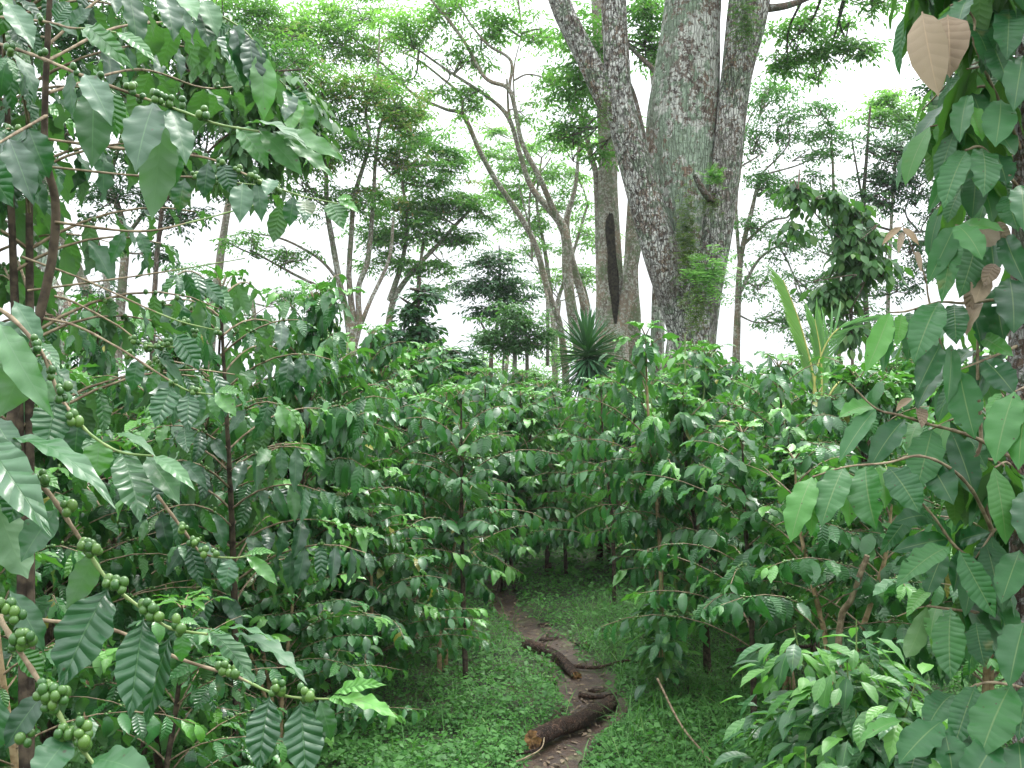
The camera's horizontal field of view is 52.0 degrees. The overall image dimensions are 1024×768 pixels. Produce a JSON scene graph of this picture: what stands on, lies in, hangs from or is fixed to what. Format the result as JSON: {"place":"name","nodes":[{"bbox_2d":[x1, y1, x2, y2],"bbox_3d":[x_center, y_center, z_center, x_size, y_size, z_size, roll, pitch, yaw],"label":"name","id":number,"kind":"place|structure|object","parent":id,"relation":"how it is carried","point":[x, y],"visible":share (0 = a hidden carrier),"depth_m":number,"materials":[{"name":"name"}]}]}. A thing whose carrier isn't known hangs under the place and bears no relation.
{"place":"outdoors","nodes":[
{"label":"outdoors","id":0,"kind":"place"},
{"bbox_2d":[0,0,1011,401],"label":"sky","id":1,"kind":"structure","parent":0,"point":[853,84],"materials":[{"name":"white"}]},
{"bbox_2d":[4,488,1011,767],"bbox_3d":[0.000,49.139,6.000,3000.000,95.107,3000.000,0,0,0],"label":"ground","id":2,"kind":"structure","parent":0,"point":[514,655],"depth_m":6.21,"materials":[{"name":"green plant"}]},
{"bbox_2d":[0,46,123,388],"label":"coffee bush","id":3,"kind":"object","parent":2,"relation":"on","point":[53,338],"visible":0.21,"depth_m":3.16,"materials":[{"name":"green plant"}]},
{"bbox_2d":[0,0,146,368],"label":"lichened tree","id":4,"kind":"object","parent":2,"relation":"on","point":[61,43],"visible":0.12,"depth_m":9.42,"materials":[{"name":"green plant"}]},
{"bbox_2d":[0,551,207,767],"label":"coffee bush","id":5,"kind":"object","parent":2,"relation":"on","point":[154,727],"visible":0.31,"depth_m":2.90,"materials":[{"name":"green plant"}]},
{"bbox_2d":[5,374,219,723],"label":"coffee bush","id":6,"kind":"object","parent":2,"relation":"on","point":[131,425],"visible":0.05,"depth_m":5.07,"materials":[{"name":"green plant"}]},
{"bbox_2d":[0,0,248,767],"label":"coffee bush","id":7,"kind":"object","parent":2,"relation":"on","point":[17,72],"visible":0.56,"depth_m":2.83,"materials":[{"name":"green plant"}]},
{"bbox_2d":[38,291,219,682],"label":"coffee bush","id":8,"kind":"object","parent":2,"relation":"on","point":[106,363],"visible":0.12,"depth_m":5.68,"materials":[{"name":"green plant"}]},
{"bbox_2d":[0,363,260,767],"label":"coffee bush","id":9,"kind":"object","parent":2,"relation":"on","point":[63,481],"visible":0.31,"depth_m":3.66,"materials":[{"name":"green plant"}]},
{"bbox_2d":[0,587,307,767],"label":"coffee bush","id":10,"kind":"object","parent":2,"relation":"on","point":[200,696],"visible":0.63,"depth_m":3.14,"materials":[{"name":"green plant"}]},
{"bbox_2d":[0,0,358,432],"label":"coffee bush","id":11,"kind":"object","parent":2,"relation":"on","point":[158,137],"visible":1,"depth_m":2.03,"materials":[{"name":"green plant"}]},
{"bbox_2d":[46,0,328,378],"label":"dark crowned tree","id":12,"kind":"object","parent":2,"relation":"on","point":[87,289],"visible":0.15,"depth_m":14.94,"materials":[{"name":"green plant"}]},
{"bbox_2d":[72,261,313,381],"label":"background tree","id":13,"kind":"object","parent":2,"relation":"on","point":[289,296],"visible":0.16,"depth_m":25.85,"materials":[{"name":"green plant"}]},
{"bbox_2d":[0,377,393,767],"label":"coffee bush","id":14,"kind":"object","parent":2,"relation":"on","point":[241,492],"visible":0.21,"depth_m":4.26,"materials":[{"name":"green plant"}]},
{"bbox_2d":[83,265,313,709],"bbox_3d":[-1.463,0.569,5.096,1.295,2.316,1.246,0,0,-25],"label":"coffee bush","id":15,"kind":"object","parent":2,"relation":"on","point":[118,422],"visible":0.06,"depth_m":5.10,"materials":[{"name":"green plant"}]},
{"bbox_2d":[0,301,397,767],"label":"coffee bush","id":16,"kind":"object","parent":2,"relation":"on","point":[84,629],"visible":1,"depth_m":1.16,"materials":[{"name":"green plant"}]},
{"bbox_2d":[63,0,359,630],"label":"coffee tree","id":17,"kind":"object","parent":2,"relation":"on","point":[232,151],"visible":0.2,"depth_m":6.16,"materials":[{"name":"green plant"}]},
{"bbox_2d":[68,403,358,678],"bbox_3d":[-1.396,0.892,5.259,1.303,1.632,1.416,0,0,43],"label":"coffee bush","id":18,"kind":"object","parent":2,"relation":"on","point":[206,533],"visible":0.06,"depth_m":5.01,"materials":[{"name":"green plant"}]},
{"bbox_2d":[185,720,291,767],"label":"weed plant","id":19,"kind":"object","parent":2,"relation":"on","point":[208,751],"visible":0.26,"depth_m":3.81,"materials":[{"name":"green plant"}]},
{"bbox_2d":[99,270,381,767],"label":"coffee bush","id":20,"kind":"object","parent":2,"relation":"on","point":[289,423],"visible":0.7,"depth_m":3.82,"materials":[{"name":"green plant"}]},
{"bbox_2d":[154,0,348,379],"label":"feathery tree","id":21,"kind":"object","parent":2,"relation":"on","point":[255,10],"visible":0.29,"depth_m":19.80,"materials":[{"name":"green plant"}]},
{"bbox_2d":[111,543,429,767],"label":"coffee bush","id":22,"kind":"object","parent":2,"relation":"on","point":[253,607],"visible":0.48,"depth_m":4.29,"materials":[{"name":"green plant"}]},
{"bbox_2d":[187,274,425,718],"bbox_3d":[-1.120,0.574,5.280,1.286,2.319,1.150,0,0,14],"label":"coffee bush","id":23,"kind":"object","parent":2,"relation":"on","point":[346,411],"visible":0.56,"depth_m":5.20,"materials":[{"name":"green plant"}]},
{"bbox_2d":[271,699,344,766],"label":"weed plant","id":24,"kind":"object","parent":2,"relation":"on","point":[329,743],"visible":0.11,"depth_m":4.52,"materials":[{"name":"green plant"}]},
{"bbox_2d":[207,21,442,355],"bbox_3d":[-3.033,-1.899,17.020,3.890,7.743,1.999,0,0,0],"label":"feathery tree","id":25,"kind":"object","parent":2,"relation":"on","point":[392,150],"visible":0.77,"depth_m":16.95,"materials":[{"name":"green plant"}]},
{"bbox_2d":[208,400,483,697],"bbox_3d":[-0.915,0.916,5.533,1.476,1.671,1.388,0,0,4],"label":"coffee bush","id":26,"kind":"object","parent":2,"relation":"on","point":[371,596],"visible":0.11,"depth_m":5.31,"materials":[{"name":"green plant"}]},
{"bbox_2d":[213,486,494,713],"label":"coffee bush","id":27,"kind":"object","parent":2,"relation":"on","point":[359,511],"visible":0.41,"depth_m":5.15,"materials":[{"name":"green plant"}]},
{"bbox_2d":[265,382,485,589],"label":"coffee bush","id":28,"kind":"object","parent":2,"relation":"on","point":[433,571],"visible":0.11,"depth_m":6.17,"materials":[{"name":"green plant"}]},
{"bbox_2d":[312,322,443,555],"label":"coffee bush","id":29,"kind":"object","parent":2,"relation":"on","point":[373,365],"visible":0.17,"depth_m":7.21,"materials":[{"name":"green plant"}]},
{"bbox_2d":[265,0,569,386],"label":"tall shade tree","id":30,"kind":"object","parent":2,"relation":"on","point":[367,52],"visible":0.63,"depth_m":20.44,"materials":[{"name":"green plant"}]},
{"bbox_2d":[333,100,509,335],"bbox_3d":[-2.100,-2.103,23.993,4.132,8.756,2.466,0,0,0],"label":"feathery tree","id":31,"kind":"object","parent":2,"relation":"on","point":[428,213],"visible":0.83,"depth_m":23.86,"materials":[{"name":"green plant"}]},
{"bbox_2d":[354,278,494,384],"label":"coffee tree","id":32,"kind":"object","parent":2,"relation":"on","point":[421,331],"visible":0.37,"depth_m":11.91,"materials":[{"name":"green plant"}]},
{"bbox_2d":[333,346,519,618],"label":"coffee bush","id":33,"kind":"object","parent":2,"relation":"on","point":[499,485],"visible":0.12,"depth_m":7.75,"materials":[{"name":"green plant"}]},
{"bbox_2d":[394,338,483,448],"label":"coffee bush","id":34,"kind":"object","parent":2,"relation":"on","point":[432,350],"visible":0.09,"depth_m":9.88,"materials":[{"name":"green plant"}]},
{"bbox_2d":[372,384,525,639],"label":"coffee bush","id":35,"kind":"object","parent":2,"relation":"on","point":[510,573],"visible":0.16,"depth_m":6.73,"materials":[{"name":"green plant"}]},
{"bbox_2d":[364,447,537,673],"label":"coffee bush","id":36,"kind":"object","parent":2,"relation":"on","point":[452,538],"visible":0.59,"depth_m":5.94,"materials":[{"name":"green plant"}]},
{"bbox_2d":[336,0,596,396],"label":"tall shade tree","id":37,"kind":"object","parent":2,"relation":"on","point":[571,274],"visible":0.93,"depth_m":19.43,"materials":[{"name":"green plant"}]},
{"bbox_2d":[372,382,565,686],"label":"coffee bush","id":38,"kind":"object","parent":2,"relation":"on","point":[489,419],"visible":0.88,"depth_m":5.89,"materials":[{"name":"green plant"}]},
{"bbox_2d":[442,367,500,458],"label":"coffee bush","id":39,"kind":"object","parent":2,"relation":"on","point":[467,380],"visible":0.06,"depth_m":11.07,"materials":[{"name":"green plant"}]},
{"bbox_2d":[396,366,577,584],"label":"coffee bush","id":40,"kind":"object","parent":2,"relation":"on","point":[483,381],"visible":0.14,"depth_m":8.68,"materials":[{"name":"green plant"}]},
{"bbox_2d":[444,245,544,381],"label":"dark crowned tree","id":41,"kind":"object","parent":2,"relation":"on","point":[503,288],"visible":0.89,"depth_m":21.89,"materials":[{"name":"green plant"}]},
{"bbox_2d":[457,295,563,388],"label":"background tree","id":42,"kind":"object","parent":2,"relation":"on","point":[515,323],"visible":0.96,"depth_m":19.82,"materials":[{"name":"green plant"}]},
{"bbox_2d":[481,369,568,445],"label":"coffee bush","id":43,"kind":"object","parent":2,"relation":"on","point":[518,376],"visible":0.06,"depth_m":13.02,"materials":[{"name":"green plant"}]},
{"bbox_2d":[467,379,583,563],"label":"coffee bush","id":44,"kind":"object","parent":2,"relation":"on","point":[538,388],"visible":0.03,"depth_m":10.01,"materials":[{"name":"green plant"}]},
{"bbox_2d":[457,386,597,592],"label":"coffee bush","id":45,"kind":"object","parent":2,"relation":"on","point":[528,421],"visible":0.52,"depth_m":8.42,"materials":[{"name":"green plant"}]},
{"bbox_2d":[471,241,595,389],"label":"background tree","id":46,"kind":"object","parent":2,"relation":"on","point":[559,278],"visible":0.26,"depth_m":31.91,"materials":[{"name":"green plant"}]},
{"bbox_2d":[449,119,624,385],"bbox_3d":[0.835,-2.714,32.034,5.794,10.792,3.096,0,0,0],"label":"background tree","id":47,"kind":"object","parent":2,"relation":"on","point":[514,195],"visible":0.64,"depth_m":31.88,"materials":[{"name":"green plant"}]},
{"bbox_2d":[473,396,618,574],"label":"coffee bush","id":48,"kind":"object","parent":2,"relation":"on","point":[548,565],"visible":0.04,"depth_m":9.47,"materials":[{"name":"green plant"}]},
{"bbox_2d":[509,380,583,450],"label":"coffee bush","id":49,"kind":"object","parent":2,"relation":"on","point":[569,436],"visible":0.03,"depth_m":11.61,"materials":[{"name":"green plant"}]},
{"bbox_2d":[515,386,611,579],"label":"coffee bush","id":50,"kind":"object","parent":2,"relation":"on","point":[564,424],"visible":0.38,"depth_m":9.09,"materials":[{"name":"green plant"}]},
{"bbox_2d":[531,0,640,383],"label":"shade tree","id":51,"kind":"object","parent":2,"relation":"on","point":[614,292],"visible":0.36,"depth_m":17.83,"materials":[{"name":"grey plant"}]},
{"bbox_2d":[543,307,631,437],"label":"yucca","id":52,"kind":"object","parent":2,"relation":"on","point":[586,338],"visible":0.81,"depth_m":12.41,"materials":[{"name":"green plant"}]},
{"bbox_2d":[515,377,678,604],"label":"coffee bush","id":53,"kind":"object","parent":2,"relation":"on","point":[577,498],"visible":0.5,"depth_m":7.90,"materials":[{"name":"green plant"}]},
{"bbox_2d":[544,377,650,566],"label":"coffee bush","id":54,"kind":"object","parent":2,"relation":"on","point":[595,462],"visible":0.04,"depth_m":9.66,"materials":[{"name":"green plant"}]},
{"bbox_2d":[550,367,675,580],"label":"coffee bush","id":55,"kind":"object","parent":2,"relation":"on","point":[617,432],"visible":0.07,"depth_m":8.88,"materials":[{"name":"green plant"}]},
{"bbox_2d":[591,116,646,366],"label":"shade tree","id":56,"kind":"object","parent":2,"relation":"on","point":[635,314],"visible":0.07,"depth_m":19.38,"materials":[{"name":"grey plant"}]},
{"bbox_2d":[568,362,673,453],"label":"coffee bush","id":57,"kind":"object","parent":2,"relation":"on","point":[587,386],"visible":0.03,"depth_m":12.18,"materials":[{"name":"green plant"}]},
{"bbox_2d":[648,53,664,379],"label":"shade tree","id":58,"kind":"object","parent":2,"relation":"on","point":[656,333],"visible":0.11,"depth_m":18.89,"materials":[{"name":"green plant"}]},
{"bbox_2d":[563,320,752,681],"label":"coffee bush","id":59,"kind":"object","parent":2,"relation":"on","point":[655,428],"visible":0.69,"depth_m":5.85,"materials":[{"name":"green plant"}]},
{"bbox_2d":[616,574,701,701],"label":"sapling","id":60,"kind":"object","parent":2,"relation":"on","point":[667,645],"visible":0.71,"depth_m":5.53,"materials":[{"name":"green plant"}]},
{"bbox_2d":[610,334,737,645],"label":"shrub","id":61,"kind":"object","parent":2,"relation":"on","point":[670,362],"visible":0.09,"depth_m":6.59,"materials":[{"name":"green plant"}]},
{"bbox_2d":[612,349,736,458],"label":"coffee bush","id":62,"kind":"object","parent":2,"relation":"on","point":[689,363],"visible":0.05,"depth_m":9.74,"materials":[{"name":"green plant"}]},
{"bbox_2d":[656,678,709,761],"bbox_3d":[0.803,1.581,4.848,0.024,0.255,0.727,0,0,-14],"label":"stick","id":63,"kind":"object","parent":2,"relation":"on","point":[675,715],"visible":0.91,"depth_m":4.95,"materials":[{"name":"brown wood"}]},
{"bbox_2d":[578,379,837,676],"bbox_3d":[1.095,0.851,5.923,1.150,1.767,1.286,0,0,-45],"label":"coffee bush","id":64,"kind":"object","parent":2,"relation":"on","point":[678,410],"visible":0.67,"depth_m":5.84,"materials":[{"name":"green plant"}]},
{"bbox_2d":[513,0,907,378],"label":"shade tree","id":65,"kind":"object","parent":2,"relation":"on","point":[696,113],"visible":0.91,"depth_m":14.81,"materials":[{"name":"grey plant"}]},
{"bbox_2d":[596,76,612,131],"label":"moss","id":66,"kind":"object","parent":65,"relation":"attached to","point":[605,106],"visible":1,"depth_m":14.23,"materials":[{"name":"green plant"}]},
{"bbox_2d":[668,175,701,314],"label":"moss","id":67,"kind":"object","parent":65,"relation":"hanging from","point":[686,241],"visible":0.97,"depth_m":14.34,"materials":[{"name":"green plant"}]},
{"bbox_2d":[677,270,718,345],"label":"moss","id":68,"kind":"object","parent":65,"relation":"attached to","point":[699,303],"visible":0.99,"depth_m":14.11,"materials":[{"name":"green plant"}]},
{"bbox_2d":[693,174,718,206],"bbox_3d":[2.657,-2.644,14.363,0.147,0.404,0.537,0,0,39],"label":"dead branch stub","id":69,"kind":"object","parent":65,"relation":"attached to","point":[706,194],"visible":0.98,"depth_m":14.27,"materials":[{"name":"grey wood"}]},
{"bbox_2d":[691,182,724,228],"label":"moss","id":70,"kind":"object","parent":65,"relation":"attached to","point":[705,204],"visible":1,"depth_m":14.39,"materials":[{"name":"green plant"}]},
{"bbox_2d":[674,244,747,310],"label":"fern","id":71,"kind":"object","parent":65,"relation":"attached to","point":[702,277],"visible":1,"depth_m":14.10,"materials":[{"name":"green plant"}]},
{"bbox_2d":[696,162,727,188],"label":"fern","id":72,"kind":"object","parent":65,"relation":"attached to","point":[717,175],"visible":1,"depth_m":14.35,"materials":[{"name":"green plant"}]},
{"bbox_2d":[725,0,767,61],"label":"moss","id":73,"kind":"object","parent":65,"relation":"attached to","point":[749,29],"visible":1,"depth_m":14.23,"materials":[{"name":"green plant"}]},
{"bbox_2d":[611,339,847,630],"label":"coffee bush","id":74,"kind":"object","parent":2,"relation":"on","point":[713,388],"visible":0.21,"depth_m":6.81,"materials":[{"name":"green plant"}]},
{"bbox_2d":[714,361,754,404],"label":"coffee bush","id":75,"kind":"object","parent":2,"relation":"on","point":[737,374],"visible":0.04,"depth_m":12.70,"materials":[{"name":"green plant"}]},
{"bbox_2d":[593,418,896,729],"bbox_3d":[1.173,0.942,5.027,1.296,1.566,1.104,0,0,-39],"label":"coffee bush","id":76,"kind":"object","parent":2,"relation":"on","point":[757,555],"visible":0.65,"depth_m":4.93,"materials":[{"name":"green plant"}]},
{"bbox_2d":[718,367,825,463],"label":"coffee bush","id":77,"kind":"object","parent":2,"relation":"on","point":[761,371],"visible":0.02,"depth_m":10.06,"materials":[{"name":"green plant"}]},
{"bbox_2d":[715,357,834,488],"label":"coffee bush","id":78,"kind":"object","parent":2,"relation":"on","point":[790,367],"visible":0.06,"depth_m":8.34,"materials":[{"name":"green plant"}]},
{"bbox_2d":[656,433,907,690],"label":"coffee bush","id":79,"kind":"object","parent":2,"relation":"on","point":[777,640],"visible":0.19,"depth_m":5.72,"materials":[{"name":"green plant"}]},
{"bbox_2d":[721,76,860,376],"bbox_3d":[5.327,-2.015,20.927,2.734,8.346,2.478,0,0,35],"label":"background tree","id":80,"kind":"object","parent":2,"relation":"on","point":[763,177],"visible":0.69,"depth_m":20.90,"materials":[{"name":"green plant"}]},
{"bbox_2d":[677,351,925,658],"bbox_3d":[1.643,0.754,6.268,1.523,1.894,1.465,0,0,-2],"label":"coffee bush","id":81,"kind":"object","parent":2,"relation":"on","point":[767,384],"visible":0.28,"depth_m":6.12,"materials":[{"name":"green plant"}]},
{"bbox_2d":[762,746,848,767],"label":"sapling","id":82,"kind":"object","parent":2,"relation":"on","point":[798,751],"visible":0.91,"depth_m":3.15,"materials":[{"name":"green plant"}]},
{"bbox_2d":[716,264,897,457],"bbox_3d":[2.243,0.406,7.688,1.808,2.585,0.820,0,0,-31],"label":"young palm","id":83,"kind":"object","parent":2,"relation":"on","point":[819,339],"visible":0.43,"depth_m":7.60,"materials":[{"name":"green plant"}]},
{"bbox_2d":[795,354,860,441],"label":"coffee bush","id":84,"kind":"object","parent":2,"relation":"on","point":[831,368],"visible":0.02,"depth_m":12.28,"materials":[{"name":"green plant"}]},
{"bbox_2d":[713,619,947,767],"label":"sapling","id":85,"kind":"object","parent":2,"relation":"on","point":[833,729],"visible":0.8,"depth_m":3.31,"materials":[{"name":"green plant"}]},
{"bbox_2d":[760,169,913,371],"bbox_3d":[2.803,-0.051,8.954,1.260,3.643,0.825,0,0,0],"label":"broad leaved tree","id":86,"kind":"object","parent":2,"relation":"on","point":[858,236],"visible":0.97,"depth_m":8.94,"materials":[{"name":"green plant"}]},
{"bbox_2d":[778,92,901,359],"bbox_3d":[6.598,-1.797,20.903,2.654,7.905,2.013,0,0,0],"label":"background tree","id":87,"kind":"object","parent":2,"relation":"on","point":[823,133],"visible":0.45,"depth_m":20.84,"materials":[{"name":"green plant"}]},
{"bbox_2d":[741,356,952,695],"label":"coffee bush","id":88,"kind":"object","parent":2,"relation":"on","point":[880,395],"visible":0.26,"depth_m":5.44,"materials":[{"name":"green plant"}]},
{"bbox_2d":[833,554,869,704],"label":"coffee stem","id":89,"kind":"object","parent":2,"relation":"on","point":[847,604],"visible":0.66,"depth_m":4.16,"materials":[{"name":"brown plant"}]},
{"bbox_2d":[704,443,1001,703],"bbox_3d":[1.454,0.987,4.400,1.303,1.469,1.416,0,0,11],"label":"coffee bush","id":90,"kind":"object","parent":2,"relation":"on","point":[882,590],"visible":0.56,"depth_m":4.26,"materials":[{"name":"green plant"}]},
{"bbox_2d":[785,361,930,573],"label":"coffee bush","id":91,"kind":"object","parent":2,"relation":"on","point":[888,409],"visible":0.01,"depth_m":7.29,"materials":[{"name":"green plant"}]},
{"bbox_2d":[837,86,930,362],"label":"background tree","id":92,"kind":"object","parent":2,"relation":"on","point":[889,99],"visible":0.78,"depth_m":22.92,"materials":[{"name":"green plant"}]},
{"bbox_2d":[791,346,1006,692],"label":"coffee bush","id":93,"kind":"object","parent":2,"relation":"on","point":[937,673],"visible":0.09,"depth_m":4.46,"materials":[{"name":"green plant"}]},
{"bbox_2d":[846,106,955,349],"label":"background tree","id":94,"kind":"object","parent":2,"relation":"on","point":[881,177],"visible":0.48,"depth_m":20.93,"materials":[{"name":"green plant"}]},
{"bbox_2d":[833,341,971,422],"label":"coffee bush","id":95,"kind":"object","parent":2,"relation":"on","point":[894,353],"visible":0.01,"depth_m":10.07,"materials":[{"name":"green plant"}]},
{"bbox_2d":[783,0,1023,767],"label":"broad leaved tree","id":96,"kind":"object","parent":2,"relation":"on","point":[969,133],"visible":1,"depth_m":2.32,"materials":[{"name":"green plant"}]},
{"bbox_2d":[835,357,983,529],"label":"coffee bush","id":97,"kind":"object","parent":2,"relation":"on","point":[907,366],"visible":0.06,"depth_m":7.24,"materials":[{"name":"green plant"}]},
{"bbox_2d":[904,54,1014,361],"bbox_3d":[5.924,-1.622,13.040,2.097,6.850,1.814,0,0,0],"label":"dark crowned tree","id":98,"kind":"object","parent":2,"relation":"on","point":[921,86],"visible":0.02,"depth_m":13.00,"materials":[{"name":"green plant"}]},
{"bbox_2d":[484,556,627,767],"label":"path","id":99,"kind":"structure","parent":0,"point":[547,750],"depth_m":5.90,"materials":[{"name":"brown soil"}]},
{"bbox_2d":[520,639,581,678],"bbox_3d":[0.249,1.654,6.309,0.111,0.128,0.612,0,0,-30],"label":"log","id":100,"kind":"object","parent":99,"relation":"on","point":[569,668],"visible":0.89,"depth_m":6.29,"materials":[{"name":"brown wood"}]},
{"bbox_2d":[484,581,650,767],"bbox_3d":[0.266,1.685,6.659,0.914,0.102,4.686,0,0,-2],"label":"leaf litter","id":101,"kind":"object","parent":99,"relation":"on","point":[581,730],"visible":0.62,"depth_m":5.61,"materials":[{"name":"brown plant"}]},
{"bbox_2d":[524,695,618,749],"bbox_3d":[0.316,1.656,5.180,0.104,0.094,0.798,0,0,35],"label":"log","id":102,"kind":"object","parent":99,"relation":"on","point":[551,730],"visible":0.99,"depth_m":5.05,"materials":[{"name":"brown wood"}]},
{"bbox_2d":[578,692,616,699],"bbox_3d":[0.463,1.684,5.670,0.211,0.037,0.046,0,0,0],"label":"stick","id":103,"kind":"object","parent":99,"relation":"on","point":[586,696],"visible":0.87,"depth_m":5.66,"materials":[{"name":"brown wood"}]},
{"bbox_2d":[573,659,643,669],"bbox_3d":[0.581,1.656,6.199,0.466,0.072,0.072,0,0,18],"label":"stick","id":104,"kind":"object","parent":99,"relation":"on","point":[594,667],"visible":0.59,"depth_m":6.20,"materials":[{"name":"brown wood"}]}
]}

